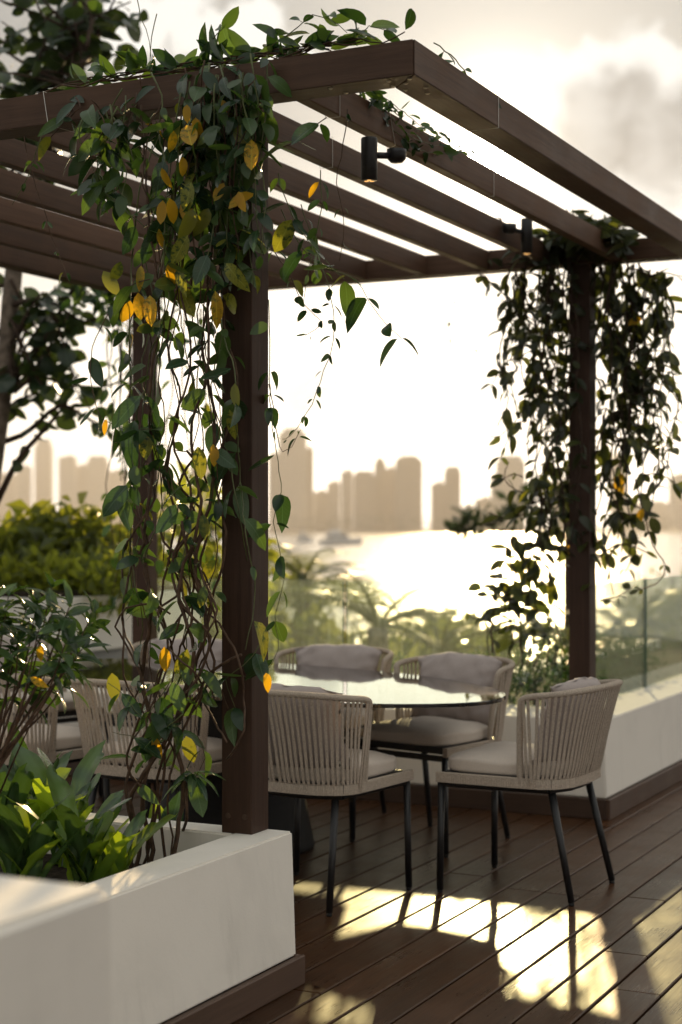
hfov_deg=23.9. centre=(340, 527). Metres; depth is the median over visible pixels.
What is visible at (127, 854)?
strap fern
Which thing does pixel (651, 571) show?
garden tree
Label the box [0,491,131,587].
round hedge
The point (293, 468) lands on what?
tower block
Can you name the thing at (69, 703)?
dining chair
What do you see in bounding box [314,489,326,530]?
tower block
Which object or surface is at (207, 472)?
tower block
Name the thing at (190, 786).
umbrella plant
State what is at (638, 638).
glass railing
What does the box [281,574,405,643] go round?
garden tree
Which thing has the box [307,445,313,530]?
tower block
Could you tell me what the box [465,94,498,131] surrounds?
garden wire
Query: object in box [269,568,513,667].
palm tree
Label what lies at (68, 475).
tower block
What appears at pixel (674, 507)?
tower block
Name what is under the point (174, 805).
broad leaf seedling
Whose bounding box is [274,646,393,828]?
dining chair
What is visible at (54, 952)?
planter
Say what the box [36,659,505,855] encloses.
dining table
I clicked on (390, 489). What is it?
tower block
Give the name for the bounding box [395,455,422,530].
tower block
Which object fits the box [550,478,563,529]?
tower block
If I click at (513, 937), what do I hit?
deck
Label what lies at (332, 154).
garden wire
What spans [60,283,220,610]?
climbing vine
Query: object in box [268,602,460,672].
garden tree
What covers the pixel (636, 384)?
climbing vine
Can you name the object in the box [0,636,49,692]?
back pillow
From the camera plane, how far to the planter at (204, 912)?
4.54 m
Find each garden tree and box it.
[213,613,345,654]
[219,565,330,659]
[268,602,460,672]
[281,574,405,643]
[281,584,490,662]
[388,619,567,672]
[392,606,480,653]
[408,611,516,653]
[633,567,681,579]
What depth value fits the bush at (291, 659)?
9.37 m
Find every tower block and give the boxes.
[0,473,16,524]
[17,465,31,517]
[34,439,53,506]
[58,455,77,517]
[78,464,85,516]
[86,456,109,509]
[110,469,128,523]
[158,468,171,529]
[190,465,209,510]
[268,451,277,530]
[278,428,306,530]
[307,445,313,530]
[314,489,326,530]
[327,480,339,530]
[341,469,352,530]
[353,471,374,530]
[374,457,385,530]
[386,466,394,530]
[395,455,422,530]
[431,481,444,530]
[444,466,460,530]
[461,504,475,528]
[475,496,489,530]
[490,474,497,529]
[496,455,524,530]
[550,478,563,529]
[610,453,627,528]
[628,501,667,528]
[668,473,681,529]
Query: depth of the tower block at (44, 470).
2489.00 m
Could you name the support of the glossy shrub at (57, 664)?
on the planter at (204, 912)
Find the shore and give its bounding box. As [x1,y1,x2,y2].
[165,529,681,532]
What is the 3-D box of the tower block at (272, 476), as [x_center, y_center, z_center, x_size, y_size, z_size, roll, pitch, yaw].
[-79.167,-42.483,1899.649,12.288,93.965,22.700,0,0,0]
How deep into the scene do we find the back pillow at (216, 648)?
8.40 m
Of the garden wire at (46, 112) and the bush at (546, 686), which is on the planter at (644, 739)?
the bush at (546, 686)
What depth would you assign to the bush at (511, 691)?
8.81 m
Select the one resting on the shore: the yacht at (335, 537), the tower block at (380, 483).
the tower block at (380, 483)
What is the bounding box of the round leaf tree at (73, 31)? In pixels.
[0,0,148,501]
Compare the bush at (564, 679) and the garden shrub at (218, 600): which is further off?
the garden shrub at (218, 600)
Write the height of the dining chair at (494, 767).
0.811 m
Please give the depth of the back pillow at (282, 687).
5.85 m
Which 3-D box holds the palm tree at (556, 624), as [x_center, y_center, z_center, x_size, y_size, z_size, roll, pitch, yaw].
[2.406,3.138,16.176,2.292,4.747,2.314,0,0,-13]
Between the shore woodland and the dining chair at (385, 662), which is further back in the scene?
the shore woodland
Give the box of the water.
[118,533,681,659]
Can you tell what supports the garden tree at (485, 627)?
on the ground
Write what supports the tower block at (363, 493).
on the shore
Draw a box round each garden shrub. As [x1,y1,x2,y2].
[125,459,277,646]
[159,497,294,662]
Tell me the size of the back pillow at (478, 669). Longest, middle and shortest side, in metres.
0.464 x 0.334 x 0.160 m
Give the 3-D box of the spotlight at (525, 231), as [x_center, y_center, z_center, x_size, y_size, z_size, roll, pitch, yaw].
[0.821,-1.357,7.469,0.166,0.167,0.065,0,0,-34]
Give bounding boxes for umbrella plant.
[162,771,224,830]
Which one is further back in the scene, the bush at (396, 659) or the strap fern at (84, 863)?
the bush at (396, 659)
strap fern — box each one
[0,722,72,803]
[0,762,84,872]
[0,792,130,880]
[3,763,147,884]
[12,738,105,867]
[85,809,177,877]
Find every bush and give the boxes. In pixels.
[0,544,73,590]
[6,540,120,591]
[45,549,162,618]
[279,652,295,663]
[378,651,413,673]
[472,643,547,704]
[497,633,606,705]
[542,658,568,686]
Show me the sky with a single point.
(604, 77)
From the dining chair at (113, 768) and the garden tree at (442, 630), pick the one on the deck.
the dining chair at (113, 768)
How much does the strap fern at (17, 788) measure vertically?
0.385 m
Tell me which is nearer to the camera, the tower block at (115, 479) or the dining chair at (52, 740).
the dining chair at (52, 740)
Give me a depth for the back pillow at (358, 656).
7.87 m
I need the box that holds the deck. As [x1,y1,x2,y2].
[65,672,681,1023]
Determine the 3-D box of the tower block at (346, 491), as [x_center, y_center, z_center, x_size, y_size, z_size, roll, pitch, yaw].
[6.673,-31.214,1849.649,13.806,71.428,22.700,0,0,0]
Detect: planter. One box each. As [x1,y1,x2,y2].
[0,585,200,659]
[0,813,304,1023]
[0,876,111,1023]
[19,656,681,819]
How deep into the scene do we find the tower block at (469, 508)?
1939.00 m
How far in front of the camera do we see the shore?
1727.27 m
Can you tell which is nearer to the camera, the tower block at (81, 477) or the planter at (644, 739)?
the planter at (644, 739)
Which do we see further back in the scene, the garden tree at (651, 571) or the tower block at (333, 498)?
the tower block at (333, 498)
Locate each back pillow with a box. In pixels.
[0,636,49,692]
[148,636,221,659]
[268,683,352,769]
[295,644,382,711]
[410,651,502,724]
[532,677,602,764]
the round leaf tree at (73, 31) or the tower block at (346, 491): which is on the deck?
the round leaf tree at (73, 31)
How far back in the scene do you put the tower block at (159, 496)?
2339.00 m
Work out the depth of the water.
265.79 m
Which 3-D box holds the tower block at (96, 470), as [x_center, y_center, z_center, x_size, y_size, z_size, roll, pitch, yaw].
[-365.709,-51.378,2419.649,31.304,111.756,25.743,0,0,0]
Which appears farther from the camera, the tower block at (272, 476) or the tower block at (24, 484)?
the tower block at (24, 484)
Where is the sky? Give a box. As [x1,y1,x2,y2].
[0,0,681,528]
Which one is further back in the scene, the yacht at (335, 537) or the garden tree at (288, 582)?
the yacht at (335, 537)
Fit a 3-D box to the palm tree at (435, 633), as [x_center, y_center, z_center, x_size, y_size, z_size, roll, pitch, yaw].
[0.792,3.049,14.916,2.314,4.924,2.088,0,0,-32]
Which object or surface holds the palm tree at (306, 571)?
on the ground
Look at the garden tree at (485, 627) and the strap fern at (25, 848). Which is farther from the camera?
the garden tree at (485, 627)
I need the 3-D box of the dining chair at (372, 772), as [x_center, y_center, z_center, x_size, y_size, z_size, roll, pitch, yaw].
[-0.111,0.994,6.090,0.601,0.811,0.615,0,0,31]
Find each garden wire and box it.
[43,91,74,132]
[322,137,332,168]
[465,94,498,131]
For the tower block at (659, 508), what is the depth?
2530.00 m
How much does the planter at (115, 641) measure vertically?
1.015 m
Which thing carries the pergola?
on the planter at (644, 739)
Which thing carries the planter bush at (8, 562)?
in the planter at (115, 641)
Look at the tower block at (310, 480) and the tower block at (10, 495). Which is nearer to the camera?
the tower block at (310, 480)
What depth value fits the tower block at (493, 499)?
1889.00 m
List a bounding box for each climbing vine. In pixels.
[12,0,501,868]
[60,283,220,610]
[447,208,681,666]
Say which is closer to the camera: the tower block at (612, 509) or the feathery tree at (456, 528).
the feathery tree at (456, 528)
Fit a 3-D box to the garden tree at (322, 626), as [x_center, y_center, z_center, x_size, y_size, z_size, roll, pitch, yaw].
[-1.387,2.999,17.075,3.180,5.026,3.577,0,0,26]
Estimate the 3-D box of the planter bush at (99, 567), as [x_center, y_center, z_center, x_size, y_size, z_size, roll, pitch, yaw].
[-1.523,0.366,10.525,0.731,0.523,0.765,0,0,26]
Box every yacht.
[296,528,312,542]
[319,530,362,544]
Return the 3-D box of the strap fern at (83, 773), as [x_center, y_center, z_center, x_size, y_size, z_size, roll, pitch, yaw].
[-0.869,0.886,5.135,0.335,0.403,0.374,0,0,-22]
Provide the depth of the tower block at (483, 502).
1929.00 m
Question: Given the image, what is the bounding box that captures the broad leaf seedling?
[148,791,183,820]
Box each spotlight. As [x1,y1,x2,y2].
[361,136,405,181]
[502,218,532,254]
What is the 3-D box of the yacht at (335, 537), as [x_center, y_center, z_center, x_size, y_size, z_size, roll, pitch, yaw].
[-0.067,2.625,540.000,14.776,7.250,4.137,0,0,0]
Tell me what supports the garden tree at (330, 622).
on the ground
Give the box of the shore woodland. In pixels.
[0,512,681,532]
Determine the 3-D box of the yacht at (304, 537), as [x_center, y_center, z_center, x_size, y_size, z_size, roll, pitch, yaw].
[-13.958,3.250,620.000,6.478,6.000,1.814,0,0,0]
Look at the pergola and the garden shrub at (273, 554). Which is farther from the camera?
the garden shrub at (273, 554)
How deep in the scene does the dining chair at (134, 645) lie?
8.06 m
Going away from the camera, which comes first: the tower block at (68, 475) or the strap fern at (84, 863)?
the strap fern at (84, 863)
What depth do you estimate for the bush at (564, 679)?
9.23 m
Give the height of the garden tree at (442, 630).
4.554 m
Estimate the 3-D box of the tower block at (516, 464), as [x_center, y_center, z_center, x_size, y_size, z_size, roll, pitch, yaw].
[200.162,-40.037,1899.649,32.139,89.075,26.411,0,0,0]
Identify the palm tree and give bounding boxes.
[268,543,404,630]
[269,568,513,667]
[331,594,567,674]
[491,606,568,657]
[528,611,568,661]
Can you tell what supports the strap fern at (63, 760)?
on the planter at (204, 912)
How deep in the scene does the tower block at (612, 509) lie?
2489.00 m
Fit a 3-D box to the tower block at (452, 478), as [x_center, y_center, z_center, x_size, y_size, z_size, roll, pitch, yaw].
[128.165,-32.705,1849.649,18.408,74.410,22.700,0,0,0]
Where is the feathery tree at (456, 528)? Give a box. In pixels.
[443,463,568,636]
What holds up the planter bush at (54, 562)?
in the planter at (115, 641)
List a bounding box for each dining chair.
[0,641,103,796]
[0,675,109,800]
[70,679,221,817]
[102,638,221,803]
[268,689,413,916]
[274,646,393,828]
[349,655,514,857]
[436,679,622,906]
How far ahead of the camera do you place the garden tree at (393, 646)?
16.88 m
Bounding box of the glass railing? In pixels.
[209,575,681,697]
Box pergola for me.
[0,39,681,834]
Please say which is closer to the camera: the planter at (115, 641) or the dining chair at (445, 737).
the dining chair at (445, 737)
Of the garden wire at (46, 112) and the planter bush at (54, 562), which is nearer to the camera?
the garden wire at (46, 112)
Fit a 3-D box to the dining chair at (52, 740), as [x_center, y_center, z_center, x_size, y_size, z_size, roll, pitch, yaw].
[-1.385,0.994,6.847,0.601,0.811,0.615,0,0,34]
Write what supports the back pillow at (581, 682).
on the dining chair at (494, 767)
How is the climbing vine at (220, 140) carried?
on the planter at (204, 912)
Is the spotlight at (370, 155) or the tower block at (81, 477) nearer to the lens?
the spotlight at (370, 155)
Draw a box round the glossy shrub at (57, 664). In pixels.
[0,572,115,793]
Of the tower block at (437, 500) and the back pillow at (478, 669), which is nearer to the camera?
the back pillow at (478, 669)
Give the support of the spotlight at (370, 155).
attached to the pergola

